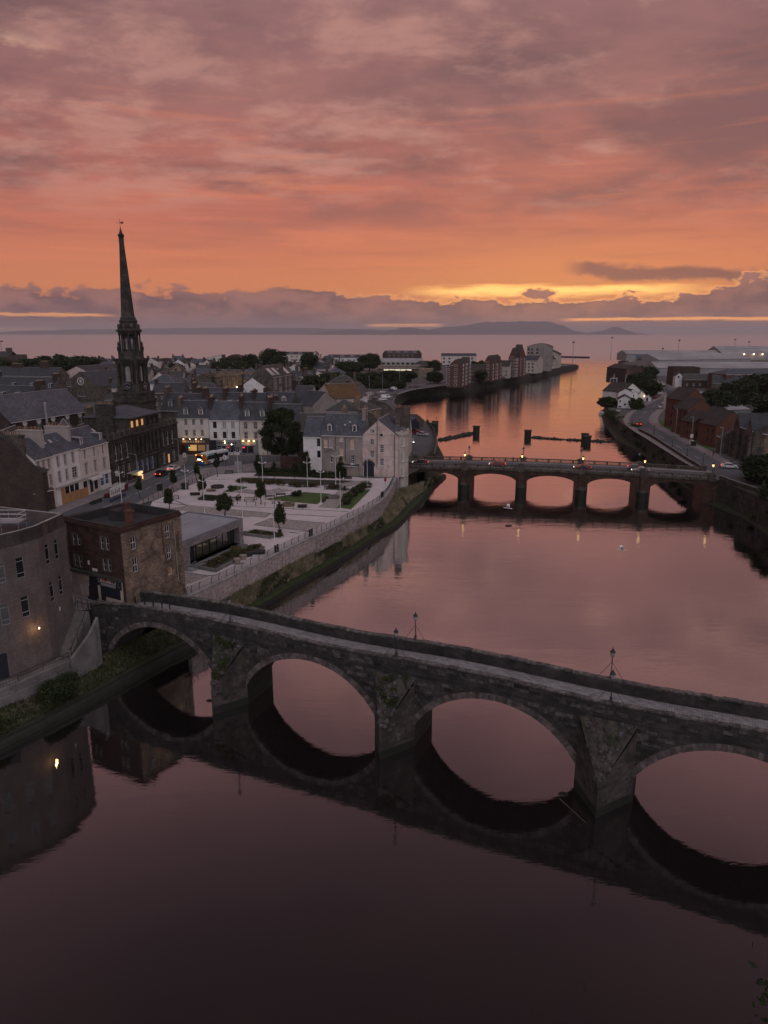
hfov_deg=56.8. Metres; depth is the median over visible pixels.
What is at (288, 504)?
ring seat
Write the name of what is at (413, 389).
pavement
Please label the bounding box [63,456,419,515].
street
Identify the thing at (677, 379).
roadside building
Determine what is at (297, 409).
tenement
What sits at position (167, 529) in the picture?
window
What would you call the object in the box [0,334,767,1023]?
water
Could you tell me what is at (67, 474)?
window
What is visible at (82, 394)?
window
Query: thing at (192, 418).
pub
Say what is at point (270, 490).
steps
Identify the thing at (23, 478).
gable
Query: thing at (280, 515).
young tree
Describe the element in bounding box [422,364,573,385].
promenade
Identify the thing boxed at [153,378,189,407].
back row house
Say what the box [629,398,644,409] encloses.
bank tree
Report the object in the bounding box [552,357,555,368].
wharf house
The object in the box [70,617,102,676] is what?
retaining wall
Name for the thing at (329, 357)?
back row house
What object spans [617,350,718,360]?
harbour shed
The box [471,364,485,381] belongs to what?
gable flats
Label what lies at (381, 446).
window
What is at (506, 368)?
gable flats
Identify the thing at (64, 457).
window
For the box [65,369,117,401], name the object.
chapel
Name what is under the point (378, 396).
road
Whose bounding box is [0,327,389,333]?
hills
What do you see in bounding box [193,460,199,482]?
street tree
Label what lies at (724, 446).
church porch
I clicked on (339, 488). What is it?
planting bed
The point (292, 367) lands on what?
back row house
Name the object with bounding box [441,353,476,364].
wing flats
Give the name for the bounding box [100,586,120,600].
shop window
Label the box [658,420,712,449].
verge
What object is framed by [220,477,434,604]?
long grass
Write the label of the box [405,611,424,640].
bridge lamp
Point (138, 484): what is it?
street tree
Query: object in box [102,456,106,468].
window
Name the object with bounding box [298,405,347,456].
range
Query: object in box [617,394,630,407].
riverside house
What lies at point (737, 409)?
roadside building
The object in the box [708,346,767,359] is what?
harbour shed
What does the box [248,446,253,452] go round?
window
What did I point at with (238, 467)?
utility box
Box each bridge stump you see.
[431,422,437,430]
[473,426,479,434]
[524,430,531,437]
[581,433,588,440]
[583,435,591,443]
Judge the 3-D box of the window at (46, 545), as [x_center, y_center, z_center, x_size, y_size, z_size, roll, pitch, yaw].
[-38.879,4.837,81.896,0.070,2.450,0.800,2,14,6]
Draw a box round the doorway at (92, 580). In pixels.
[89,576,98,598]
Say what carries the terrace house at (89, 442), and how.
on the ground at (417, 382)
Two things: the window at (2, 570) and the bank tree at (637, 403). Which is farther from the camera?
the bank tree at (637, 403)
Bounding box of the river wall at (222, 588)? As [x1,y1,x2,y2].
[186,479,395,600]
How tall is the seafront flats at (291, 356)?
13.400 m
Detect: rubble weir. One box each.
[438,432,472,439]
[531,436,581,440]
[591,439,617,441]
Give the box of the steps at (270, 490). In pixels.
[232,484,290,494]
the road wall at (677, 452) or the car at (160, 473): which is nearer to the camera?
the car at (160, 473)
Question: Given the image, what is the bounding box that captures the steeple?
[112,219,156,410]
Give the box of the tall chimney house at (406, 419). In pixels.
[394,405,411,454]
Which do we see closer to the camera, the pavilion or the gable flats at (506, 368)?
the pavilion
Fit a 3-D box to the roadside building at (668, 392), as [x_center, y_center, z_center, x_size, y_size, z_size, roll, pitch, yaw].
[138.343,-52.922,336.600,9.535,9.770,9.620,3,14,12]
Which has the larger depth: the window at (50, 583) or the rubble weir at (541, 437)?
the rubble weir at (541, 437)
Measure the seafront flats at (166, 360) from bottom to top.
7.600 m
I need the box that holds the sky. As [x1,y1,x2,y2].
[0,0,767,333]
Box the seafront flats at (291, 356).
[278,351,319,361]
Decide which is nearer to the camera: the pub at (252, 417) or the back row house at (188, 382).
the pub at (252, 417)
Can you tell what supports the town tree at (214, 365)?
on the ground at (417, 382)
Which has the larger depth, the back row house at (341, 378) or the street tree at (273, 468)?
the back row house at (341, 378)
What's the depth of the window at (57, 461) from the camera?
146.96 m
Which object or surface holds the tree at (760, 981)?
on the islet
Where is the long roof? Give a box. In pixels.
[190,369,248,374]
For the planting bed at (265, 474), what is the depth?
178.99 m
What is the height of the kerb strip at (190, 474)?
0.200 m
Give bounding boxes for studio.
[250,363,291,391]
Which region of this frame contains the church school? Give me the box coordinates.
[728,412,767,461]
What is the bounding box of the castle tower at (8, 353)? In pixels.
[0,340,26,363]
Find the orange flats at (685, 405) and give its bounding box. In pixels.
[671,396,710,433]
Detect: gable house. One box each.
[296,390,337,412]
[318,383,362,402]
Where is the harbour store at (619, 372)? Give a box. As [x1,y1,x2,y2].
[606,363,642,382]
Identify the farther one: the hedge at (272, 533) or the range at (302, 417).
the range at (302, 417)
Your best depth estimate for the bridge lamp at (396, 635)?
70.94 m
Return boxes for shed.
[342,464,358,476]
[379,358,422,364]
[410,417,419,429]
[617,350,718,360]
[635,353,750,365]
[645,362,767,375]
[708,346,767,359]
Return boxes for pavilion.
[180,511,247,571]
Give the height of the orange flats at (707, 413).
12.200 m
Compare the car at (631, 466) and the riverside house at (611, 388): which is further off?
the riverside house at (611, 388)
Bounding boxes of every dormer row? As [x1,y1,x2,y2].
[0,372,68,390]
[0,379,46,394]
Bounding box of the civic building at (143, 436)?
[43,401,178,484]
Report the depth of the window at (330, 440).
179.89 m
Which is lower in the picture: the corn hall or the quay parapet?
the quay parapet
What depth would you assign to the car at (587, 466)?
183.14 m
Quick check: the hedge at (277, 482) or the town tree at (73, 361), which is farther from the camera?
the town tree at (73, 361)
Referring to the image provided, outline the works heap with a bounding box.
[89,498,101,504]
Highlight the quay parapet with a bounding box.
[423,419,435,480]
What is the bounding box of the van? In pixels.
[381,394,389,397]
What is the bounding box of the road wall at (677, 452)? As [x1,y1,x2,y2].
[638,428,700,465]
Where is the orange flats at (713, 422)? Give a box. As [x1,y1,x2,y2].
[698,408,736,447]
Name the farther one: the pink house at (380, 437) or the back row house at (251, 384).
the back row house at (251, 384)
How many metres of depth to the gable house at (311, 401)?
299.21 m
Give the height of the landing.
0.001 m
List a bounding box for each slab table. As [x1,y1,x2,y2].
[190,492,199,494]
[206,488,215,491]
[252,549,265,554]
[297,504,306,507]
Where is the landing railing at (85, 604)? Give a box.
[75,597,99,610]
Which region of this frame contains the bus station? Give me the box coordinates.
[378,364,433,376]
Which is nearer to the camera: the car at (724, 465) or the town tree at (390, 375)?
the car at (724, 465)
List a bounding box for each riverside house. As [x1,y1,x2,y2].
[602,382,640,397]
[616,387,632,400]
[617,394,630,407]
[627,388,637,398]
[638,390,645,400]
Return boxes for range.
[0,361,68,382]
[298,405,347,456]
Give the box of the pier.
[561,356,589,357]
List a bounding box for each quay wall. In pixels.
[392,364,576,458]
[604,407,767,527]
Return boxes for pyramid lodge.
[58,418,73,428]
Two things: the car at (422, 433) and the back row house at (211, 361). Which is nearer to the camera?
the car at (422, 433)
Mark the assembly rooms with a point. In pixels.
(231, 379)
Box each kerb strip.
[63,464,185,512]
[140,461,278,500]
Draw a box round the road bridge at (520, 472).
[408,454,718,503]
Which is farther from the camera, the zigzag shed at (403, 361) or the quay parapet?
the zigzag shed at (403, 361)
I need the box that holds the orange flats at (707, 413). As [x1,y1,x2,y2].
[697,406,725,440]
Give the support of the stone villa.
on the ground at (625, 411)
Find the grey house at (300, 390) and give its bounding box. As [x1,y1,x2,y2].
[295,385,315,399]
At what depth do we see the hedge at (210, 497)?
153.72 m
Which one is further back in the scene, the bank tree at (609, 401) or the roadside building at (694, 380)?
the roadside building at (694, 380)
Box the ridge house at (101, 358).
[100,357,112,363]
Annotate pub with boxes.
[176,394,214,454]
[209,394,244,454]
[239,394,273,454]
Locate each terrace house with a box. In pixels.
[2,426,57,506]
[43,422,88,505]
[70,425,111,494]
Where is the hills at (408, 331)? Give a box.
[299,327,458,334]
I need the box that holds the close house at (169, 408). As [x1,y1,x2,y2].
[160,385,208,438]
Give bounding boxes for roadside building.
[663,390,673,408]
[666,366,700,385]
[672,372,682,386]
[682,374,707,387]
[707,368,767,388]
[710,375,741,389]
[724,404,749,414]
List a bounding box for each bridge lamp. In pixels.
[222,596,238,623]
[385,628,405,657]
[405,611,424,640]
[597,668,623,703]
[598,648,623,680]
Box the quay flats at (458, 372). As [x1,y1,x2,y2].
[446,357,470,387]
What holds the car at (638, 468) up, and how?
on the road bridge at (520, 472)
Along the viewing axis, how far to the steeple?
217.08 m
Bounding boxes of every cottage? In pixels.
[326,366,345,374]
[346,380,368,399]
[358,388,367,401]
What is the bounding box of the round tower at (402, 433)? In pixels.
[393,424,409,487]
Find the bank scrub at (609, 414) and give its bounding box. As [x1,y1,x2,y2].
[604,410,767,518]
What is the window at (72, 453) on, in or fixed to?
in the terrace house at (61, 447)
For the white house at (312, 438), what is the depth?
181.41 m
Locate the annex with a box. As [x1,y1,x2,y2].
[244,374,250,382]
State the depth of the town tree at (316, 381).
428.94 m
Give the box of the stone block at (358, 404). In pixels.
[352,396,380,419]
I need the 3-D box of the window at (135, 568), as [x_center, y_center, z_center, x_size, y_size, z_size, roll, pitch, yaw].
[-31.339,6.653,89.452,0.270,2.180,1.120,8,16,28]
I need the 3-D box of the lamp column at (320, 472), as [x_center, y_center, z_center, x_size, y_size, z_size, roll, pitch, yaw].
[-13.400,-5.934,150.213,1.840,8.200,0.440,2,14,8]
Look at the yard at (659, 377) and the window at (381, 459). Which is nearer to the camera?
the window at (381, 459)
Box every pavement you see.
[49,455,188,512]
[136,462,280,503]
[189,453,410,455]
[378,372,525,400]
[623,391,710,471]
[650,379,738,468]
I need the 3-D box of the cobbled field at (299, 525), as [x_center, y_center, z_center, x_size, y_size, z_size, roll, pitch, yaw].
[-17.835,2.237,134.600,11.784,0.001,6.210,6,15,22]
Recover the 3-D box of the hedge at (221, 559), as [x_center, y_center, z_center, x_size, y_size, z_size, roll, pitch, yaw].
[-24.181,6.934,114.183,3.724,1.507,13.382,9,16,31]
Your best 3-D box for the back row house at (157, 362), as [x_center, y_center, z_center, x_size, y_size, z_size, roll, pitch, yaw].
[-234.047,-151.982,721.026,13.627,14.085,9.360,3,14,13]
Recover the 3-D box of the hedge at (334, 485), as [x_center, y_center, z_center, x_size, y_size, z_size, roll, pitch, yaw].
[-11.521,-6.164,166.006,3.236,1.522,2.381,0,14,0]
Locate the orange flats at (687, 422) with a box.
[680,409,705,439]
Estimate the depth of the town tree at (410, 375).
522.64 m
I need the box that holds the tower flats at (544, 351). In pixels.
[527,343,552,370]
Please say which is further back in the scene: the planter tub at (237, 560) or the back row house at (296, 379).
the back row house at (296, 379)
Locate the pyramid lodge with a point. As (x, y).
(63, 420)
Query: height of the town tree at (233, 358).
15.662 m
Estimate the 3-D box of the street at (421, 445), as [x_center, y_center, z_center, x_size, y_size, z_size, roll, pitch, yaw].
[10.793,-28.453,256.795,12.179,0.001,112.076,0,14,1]
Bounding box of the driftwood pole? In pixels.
[559,798,585,822]
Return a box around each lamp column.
[181,464,188,501]
[198,475,206,512]
[236,477,245,517]
[268,502,277,540]
[316,469,324,502]
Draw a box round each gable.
[0,425,49,511]
[66,363,116,378]
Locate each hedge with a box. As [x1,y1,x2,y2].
[205,495,217,499]
[205,543,261,566]
[237,478,285,485]
[243,529,282,536]
[260,471,337,478]
[263,467,339,476]
[288,481,319,487]
[328,482,341,487]
[341,481,372,504]
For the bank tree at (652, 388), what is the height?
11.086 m
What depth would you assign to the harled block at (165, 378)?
382.52 m
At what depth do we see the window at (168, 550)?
94.34 m
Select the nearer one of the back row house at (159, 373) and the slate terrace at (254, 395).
the slate terrace at (254, 395)
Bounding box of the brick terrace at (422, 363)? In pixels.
[412,361,429,367]
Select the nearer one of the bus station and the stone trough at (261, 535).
the stone trough at (261, 535)
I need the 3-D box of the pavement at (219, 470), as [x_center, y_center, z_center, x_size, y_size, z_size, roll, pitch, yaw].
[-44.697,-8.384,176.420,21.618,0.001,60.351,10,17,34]
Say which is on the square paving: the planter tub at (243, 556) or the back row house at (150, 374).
the planter tub at (243, 556)
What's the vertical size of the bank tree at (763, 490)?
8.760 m
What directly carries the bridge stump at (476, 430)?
in the water
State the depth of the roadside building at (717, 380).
445.32 m
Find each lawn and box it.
[225,485,246,491]
[267,492,329,503]
[339,489,370,508]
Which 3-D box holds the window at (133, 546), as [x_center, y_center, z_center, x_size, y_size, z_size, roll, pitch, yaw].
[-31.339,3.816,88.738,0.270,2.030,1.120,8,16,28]
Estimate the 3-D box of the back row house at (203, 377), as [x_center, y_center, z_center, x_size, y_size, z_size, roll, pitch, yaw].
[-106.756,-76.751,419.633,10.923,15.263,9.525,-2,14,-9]
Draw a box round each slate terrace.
[191,381,245,392]
[195,385,267,401]
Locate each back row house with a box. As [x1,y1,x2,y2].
[105,387,113,403]
[109,377,117,391]
[147,355,161,367]
[148,366,153,380]
[150,363,164,373]
[151,368,169,379]
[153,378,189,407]
[159,368,184,377]
[164,374,191,387]
[171,354,183,362]
[173,375,196,388]
[174,357,187,369]
[185,372,199,381]
[187,361,198,370]
[187,362,207,371]
[188,378,222,392]
[190,357,203,364]
[194,370,212,384]
[195,362,212,368]
[202,357,214,364]
[215,366,230,371]
[241,373,264,391]
[288,361,300,370]
[289,369,302,375]
[290,371,306,389]
[299,367,315,378]
[306,367,328,376]
[313,361,331,370]
[320,354,334,367]
[323,358,334,368]
[327,371,358,383]
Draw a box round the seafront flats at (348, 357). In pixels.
[325,354,364,361]
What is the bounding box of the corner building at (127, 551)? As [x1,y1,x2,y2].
[64,501,185,602]
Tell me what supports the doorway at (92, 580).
in the corner building at (127, 551)
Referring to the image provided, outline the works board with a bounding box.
[109,484,125,502]
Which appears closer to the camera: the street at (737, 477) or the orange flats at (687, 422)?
the street at (737, 477)
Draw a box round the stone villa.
[762,433,767,453]
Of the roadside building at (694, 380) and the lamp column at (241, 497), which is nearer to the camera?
the lamp column at (241, 497)
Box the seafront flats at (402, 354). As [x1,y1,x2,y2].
[383,350,421,357]
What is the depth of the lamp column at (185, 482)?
151.04 m
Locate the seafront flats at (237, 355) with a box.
[226,354,241,357]
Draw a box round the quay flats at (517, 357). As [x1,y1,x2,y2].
[509,344,525,377]
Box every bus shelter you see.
[109,483,127,491]
[126,470,143,481]
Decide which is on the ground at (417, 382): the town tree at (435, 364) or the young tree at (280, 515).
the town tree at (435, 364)
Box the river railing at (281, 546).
[184,476,393,592]
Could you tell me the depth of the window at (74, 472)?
152.86 m
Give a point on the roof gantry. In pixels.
(9, 521)
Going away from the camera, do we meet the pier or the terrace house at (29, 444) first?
the terrace house at (29, 444)
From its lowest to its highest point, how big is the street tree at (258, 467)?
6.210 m
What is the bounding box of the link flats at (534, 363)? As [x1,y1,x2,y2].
[525,355,542,372]
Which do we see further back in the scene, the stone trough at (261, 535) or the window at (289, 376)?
the window at (289, 376)
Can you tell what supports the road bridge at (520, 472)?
in the water
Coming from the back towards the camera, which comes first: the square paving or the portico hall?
the portico hall
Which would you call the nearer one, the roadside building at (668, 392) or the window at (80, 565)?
the window at (80, 565)
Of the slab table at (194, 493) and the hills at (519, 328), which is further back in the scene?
the hills at (519, 328)
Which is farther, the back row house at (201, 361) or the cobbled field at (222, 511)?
the back row house at (201, 361)
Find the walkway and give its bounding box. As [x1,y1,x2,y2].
[0,657,69,688]
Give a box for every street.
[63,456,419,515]
[411,423,431,458]
[711,469,760,484]
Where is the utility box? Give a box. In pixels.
[234,461,242,472]
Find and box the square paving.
[151,473,394,593]
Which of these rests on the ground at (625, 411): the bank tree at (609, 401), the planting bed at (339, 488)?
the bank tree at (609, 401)
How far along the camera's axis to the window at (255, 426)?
208.37 m
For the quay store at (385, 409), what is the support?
on the ground at (417, 382)
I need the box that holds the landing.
[72,592,103,609]
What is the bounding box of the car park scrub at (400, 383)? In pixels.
[341,371,407,388]
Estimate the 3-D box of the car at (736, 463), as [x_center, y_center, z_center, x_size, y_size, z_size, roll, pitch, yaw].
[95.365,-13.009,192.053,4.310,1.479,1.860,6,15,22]
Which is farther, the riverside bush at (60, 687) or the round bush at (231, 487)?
the round bush at (231, 487)
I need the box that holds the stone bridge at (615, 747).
[89,590,767,817]
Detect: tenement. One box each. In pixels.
[271,404,303,454]
[321,405,369,475]
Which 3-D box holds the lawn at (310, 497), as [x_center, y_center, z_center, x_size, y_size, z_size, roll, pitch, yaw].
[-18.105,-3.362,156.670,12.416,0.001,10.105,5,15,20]
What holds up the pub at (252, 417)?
on the ground at (417, 382)
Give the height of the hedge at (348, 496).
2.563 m
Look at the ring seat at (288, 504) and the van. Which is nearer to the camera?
the ring seat at (288, 504)
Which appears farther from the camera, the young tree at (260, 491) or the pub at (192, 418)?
the pub at (192, 418)
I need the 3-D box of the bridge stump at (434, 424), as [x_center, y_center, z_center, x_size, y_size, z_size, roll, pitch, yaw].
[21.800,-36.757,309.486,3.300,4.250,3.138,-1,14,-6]
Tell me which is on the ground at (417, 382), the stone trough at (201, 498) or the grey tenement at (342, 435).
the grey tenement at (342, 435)
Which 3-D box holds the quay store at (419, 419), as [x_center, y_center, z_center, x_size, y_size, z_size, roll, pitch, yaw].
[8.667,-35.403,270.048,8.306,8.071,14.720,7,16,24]
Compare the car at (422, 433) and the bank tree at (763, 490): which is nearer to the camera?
the bank tree at (763, 490)
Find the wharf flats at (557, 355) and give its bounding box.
[553,349,561,367]
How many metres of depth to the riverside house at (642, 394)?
381.62 m
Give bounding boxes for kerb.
[0,474,445,753]
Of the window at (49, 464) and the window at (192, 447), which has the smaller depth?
the window at (49, 464)
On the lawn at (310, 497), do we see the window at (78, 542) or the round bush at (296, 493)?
the round bush at (296, 493)
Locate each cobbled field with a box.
[173,506,271,517]
[185,573,208,583]
[255,519,323,530]
[319,489,349,507]
[321,479,371,487]
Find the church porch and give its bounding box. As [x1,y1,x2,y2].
[716,428,733,453]
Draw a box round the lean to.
[33,487,55,509]
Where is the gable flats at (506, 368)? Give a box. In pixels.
[501,360,510,377]
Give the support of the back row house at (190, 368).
on the ground at (417, 382)
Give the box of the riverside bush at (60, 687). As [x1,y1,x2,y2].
[33,670,81,705]
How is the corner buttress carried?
on the river bank
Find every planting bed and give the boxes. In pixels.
[236,477,350,484]
[254,472,351,478]
[326,487,348,490]
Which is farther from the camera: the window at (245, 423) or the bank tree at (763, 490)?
the window at (245, 423)
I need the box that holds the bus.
[195,449,227,464]
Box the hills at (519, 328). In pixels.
[430,321,650,334]
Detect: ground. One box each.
[69,362,568,619]
[610,360,767,494]
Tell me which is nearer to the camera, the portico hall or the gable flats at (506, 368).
the portico hall
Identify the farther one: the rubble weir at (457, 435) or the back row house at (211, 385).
the back row house at (211, 385)
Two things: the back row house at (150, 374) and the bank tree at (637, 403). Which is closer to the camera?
the bank tree at (637, 403)
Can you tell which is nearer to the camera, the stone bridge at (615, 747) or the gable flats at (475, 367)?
the stone bridge at (615, 747)
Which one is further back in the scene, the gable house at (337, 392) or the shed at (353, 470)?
the gable house at (337, 392)
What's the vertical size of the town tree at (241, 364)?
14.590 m
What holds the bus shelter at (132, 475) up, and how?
on the pavement at (87, 499)
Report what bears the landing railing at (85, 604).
on the landing
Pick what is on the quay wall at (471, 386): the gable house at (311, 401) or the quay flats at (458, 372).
the quay flats at (458, 372)
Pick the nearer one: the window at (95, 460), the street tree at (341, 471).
the window at (95, 460)
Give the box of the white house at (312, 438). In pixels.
[303,416,324,470]
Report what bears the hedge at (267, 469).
on the planting bed at (265, 474)
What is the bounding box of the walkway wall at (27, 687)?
[0,660,70,707]
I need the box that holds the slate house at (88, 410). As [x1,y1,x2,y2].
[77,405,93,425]
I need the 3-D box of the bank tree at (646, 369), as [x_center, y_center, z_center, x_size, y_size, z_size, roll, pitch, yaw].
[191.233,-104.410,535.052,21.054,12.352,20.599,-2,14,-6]
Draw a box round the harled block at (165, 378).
[149,375,182,389]
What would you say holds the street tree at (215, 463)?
on the square paving
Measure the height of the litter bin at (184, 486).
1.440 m
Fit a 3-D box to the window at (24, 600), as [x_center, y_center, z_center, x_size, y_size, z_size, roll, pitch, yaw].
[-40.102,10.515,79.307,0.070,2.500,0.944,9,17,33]
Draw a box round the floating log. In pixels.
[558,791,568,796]
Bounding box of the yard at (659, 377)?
[629,362,666,379]
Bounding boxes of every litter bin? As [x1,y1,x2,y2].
[156,484,162,490]
[181,482,188,489]
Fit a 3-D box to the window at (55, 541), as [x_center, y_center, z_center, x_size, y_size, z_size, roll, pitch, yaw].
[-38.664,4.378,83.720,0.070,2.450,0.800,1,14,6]
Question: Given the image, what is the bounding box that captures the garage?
[644,394,651,400]
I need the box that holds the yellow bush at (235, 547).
[229,545,240,551]
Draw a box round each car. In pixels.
[154,470,168,476]
[167,465,180,470]
[412,459,428,464]
[416,431,428,435]
[489,461,505,466]
[574,464,590,469]
[627,463,643,469]
[631,467,649,472]
[721,462,738,468]
[729,461,743,466]
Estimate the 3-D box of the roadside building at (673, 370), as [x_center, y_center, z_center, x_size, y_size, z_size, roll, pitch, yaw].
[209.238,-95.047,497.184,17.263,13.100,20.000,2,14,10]
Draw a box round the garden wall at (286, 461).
[280,456,303,469]
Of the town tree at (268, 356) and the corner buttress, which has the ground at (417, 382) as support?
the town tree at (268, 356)
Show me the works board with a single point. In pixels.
(114, 491)
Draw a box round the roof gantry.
[0,510,26,531]
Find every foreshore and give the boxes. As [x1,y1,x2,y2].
[396,392,449,478]
[601,409,767,533]
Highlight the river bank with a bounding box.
[0,472,440,738]
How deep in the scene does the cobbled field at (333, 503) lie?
152.00 m
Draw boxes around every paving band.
[159,502,331,516]
[241,506,348,511]
[254,518,321,530]
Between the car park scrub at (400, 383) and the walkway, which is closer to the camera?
the walkway
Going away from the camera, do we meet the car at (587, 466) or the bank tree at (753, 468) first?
the bank tree at (753, 468)
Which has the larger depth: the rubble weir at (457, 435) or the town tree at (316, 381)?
the town tree at (316, 381)
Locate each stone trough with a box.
[198,494,217,500]
[198,544,264,571]
[244,529,282,538]
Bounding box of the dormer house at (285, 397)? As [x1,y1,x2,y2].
[263,386,296,403]
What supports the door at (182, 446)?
in the pub at (192, 418)
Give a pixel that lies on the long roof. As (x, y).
(199, 371)
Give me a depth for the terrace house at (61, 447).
150.84 m
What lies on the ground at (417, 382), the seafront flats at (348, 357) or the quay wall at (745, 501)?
the seafront flats at (348, 357)
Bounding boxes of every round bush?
[227,485,236,490]
[291,490,301,495]
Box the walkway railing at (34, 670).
[0,652,68,687]
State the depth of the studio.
398.54 m
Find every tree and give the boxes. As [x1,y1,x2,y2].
[0,358,14,366]
[13,356,36,366]
[32,354,71,370]
[64,355,103,367]
[134,477,141,498]
[163,486,173,508]
[168,363,185,369]
[169,469,177,491]
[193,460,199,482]
[196,473,206,495]
[211,360,233,368]
[212,453,219,476]
[214,491,233,515]
[218,361,238,368]
[219,356,241,360]
[230,361,250,368]
[241,354,260,368]
[253,453,264,476]
[254,479,266,503]
[257,348,287,365]
[257,407,302,465]
[269,461,276,479]
[272,501,286,528]
[292,462,298,478]
[299,352,319,370]
[301,374,325,390]
[301,450,310,477]
[319,372,343,385]
[334,360,366,372]
[336,456,346,482]
[356,373,380,387]
[357,353,384,370]
[377,370,401,380]
[400,370,417,381]
[423,371,443,382]
[425,359,441,370]
[471,360,483,364]
[474,369,487,381]
[596,396,617,406]
[624,372,654,383]
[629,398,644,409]
[635,379,666,396]
[639,366,652,372]
[648,366,659,379]
[701,388,743,406]
[718,379,759,405]
[737,454,767,481]
[738,372,767,394]
[747,392,767,412]
[747,942,767,1023]
[754,468,767,501]
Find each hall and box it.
[0,388,84,432]
[169,363,184,370]
[324,399,357,413]
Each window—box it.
[0,562,5,582]
[0,603,10,625]
[15,556,24,578]
[20,595,29,617]
[45,543,49,564]
[47,458,50,468]
[49,473,53,485]
[49,581,54,601]
[54,539,58,559]
[56,456,59,466]
[58,470,61,482]
[58,575,62,594]
[63,454,66,464]
[65,468,69,479]
[71,452,74,462]
[71,532,76,545]
[72,466,77,477]
[73,553,77,567]
[75,532,80,545]
[77,377,83,384]
[77,554,82,568]
[78,392,85,396]
[84,462,88,473]
[90,480,93,491]
[93,459,97,470]
[99,535,104,550]
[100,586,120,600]
[101,557,106,571]
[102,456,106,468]
[104,536,109,550]
[105,473,108,483]
[106,558,111,572]
[129,534,137,551]
[131,556,139,573]
[164,524,170,539]
[165,544,172,560]
[188,445,196,450]
[198,445,204,450]
[242,446,246,452]
[243,421,247,428]
[243,431,247,438]
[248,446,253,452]
[252,421,257,428]
[253,431,257,438]
[273,377,276,389]
[288,375,290,386]
[329,439,332,447]
[350,440,353,449]
[379,445,383,452]
[379,458,383,465]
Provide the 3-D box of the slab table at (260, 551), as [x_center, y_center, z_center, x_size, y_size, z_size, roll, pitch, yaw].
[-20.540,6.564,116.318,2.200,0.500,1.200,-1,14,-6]
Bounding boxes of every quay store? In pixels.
[357,409,376,425]
[367,396,394,417]
[394,414,423,427]
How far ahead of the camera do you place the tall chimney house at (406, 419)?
206.38 m
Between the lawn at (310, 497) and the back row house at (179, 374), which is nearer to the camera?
the lawn at (310, 497)
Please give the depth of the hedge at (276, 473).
179.14 m
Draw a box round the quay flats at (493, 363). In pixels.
[484,354,501,381]
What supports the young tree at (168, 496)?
on the square paving
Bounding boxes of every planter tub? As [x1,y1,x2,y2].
[233,557,240,563]
[239,554,246,560]
[245,551,252,556]
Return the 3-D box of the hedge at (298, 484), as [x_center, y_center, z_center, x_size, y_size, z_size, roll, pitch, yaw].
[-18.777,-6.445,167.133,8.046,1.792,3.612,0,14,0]
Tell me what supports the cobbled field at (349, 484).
on the square paving
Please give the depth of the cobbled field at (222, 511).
143.90 m
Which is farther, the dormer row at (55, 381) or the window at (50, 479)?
the dormer row at (55, 381)
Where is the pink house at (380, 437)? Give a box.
[362,404,406,477]
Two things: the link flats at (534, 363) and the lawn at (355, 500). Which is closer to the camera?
the lawn at (355, 500)
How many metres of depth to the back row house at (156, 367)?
605.91 m
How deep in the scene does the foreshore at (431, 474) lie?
443.45 m
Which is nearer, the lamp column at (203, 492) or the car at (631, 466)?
the lamp column at (203, 492)
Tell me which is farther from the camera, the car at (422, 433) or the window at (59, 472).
the car at (422, 433)
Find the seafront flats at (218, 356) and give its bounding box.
[207,354,225,361]
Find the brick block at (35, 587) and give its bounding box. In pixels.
[0,506,73,681]
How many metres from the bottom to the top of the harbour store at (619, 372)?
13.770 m
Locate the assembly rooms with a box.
[202,371,253,387]
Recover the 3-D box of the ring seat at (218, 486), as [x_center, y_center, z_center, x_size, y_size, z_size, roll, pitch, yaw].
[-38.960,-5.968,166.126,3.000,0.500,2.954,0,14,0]
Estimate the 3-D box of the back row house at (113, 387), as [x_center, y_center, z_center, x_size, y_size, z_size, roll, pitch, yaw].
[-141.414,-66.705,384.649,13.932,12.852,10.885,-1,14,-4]
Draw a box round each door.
[181,445,184,453]
[191,546,194,560]
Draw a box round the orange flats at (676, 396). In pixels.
[664,387,706,426]
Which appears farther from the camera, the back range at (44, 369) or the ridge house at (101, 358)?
the ridge house at (101, 358)
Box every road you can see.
[367,381,446,400]
[628,379,741,472]
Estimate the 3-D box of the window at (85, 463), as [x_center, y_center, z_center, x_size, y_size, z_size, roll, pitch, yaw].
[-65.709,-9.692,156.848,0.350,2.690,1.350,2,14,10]
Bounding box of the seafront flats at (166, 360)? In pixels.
[159,358,171,363]
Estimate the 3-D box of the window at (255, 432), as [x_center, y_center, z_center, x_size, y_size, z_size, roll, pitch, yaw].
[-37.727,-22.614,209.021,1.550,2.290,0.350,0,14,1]
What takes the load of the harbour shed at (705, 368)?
on the ground at (625, 411)
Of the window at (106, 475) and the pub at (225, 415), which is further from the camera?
the pub at (225, 415)
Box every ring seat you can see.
[211,484,223,488]
[281,501,294,506]
[327,494,339,498]
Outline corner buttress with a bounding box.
[396,476,399,489]
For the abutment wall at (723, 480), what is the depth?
170.49 m
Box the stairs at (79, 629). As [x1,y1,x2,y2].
[59,601,90,656]
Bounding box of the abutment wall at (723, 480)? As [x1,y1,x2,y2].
[717,475,767,528]

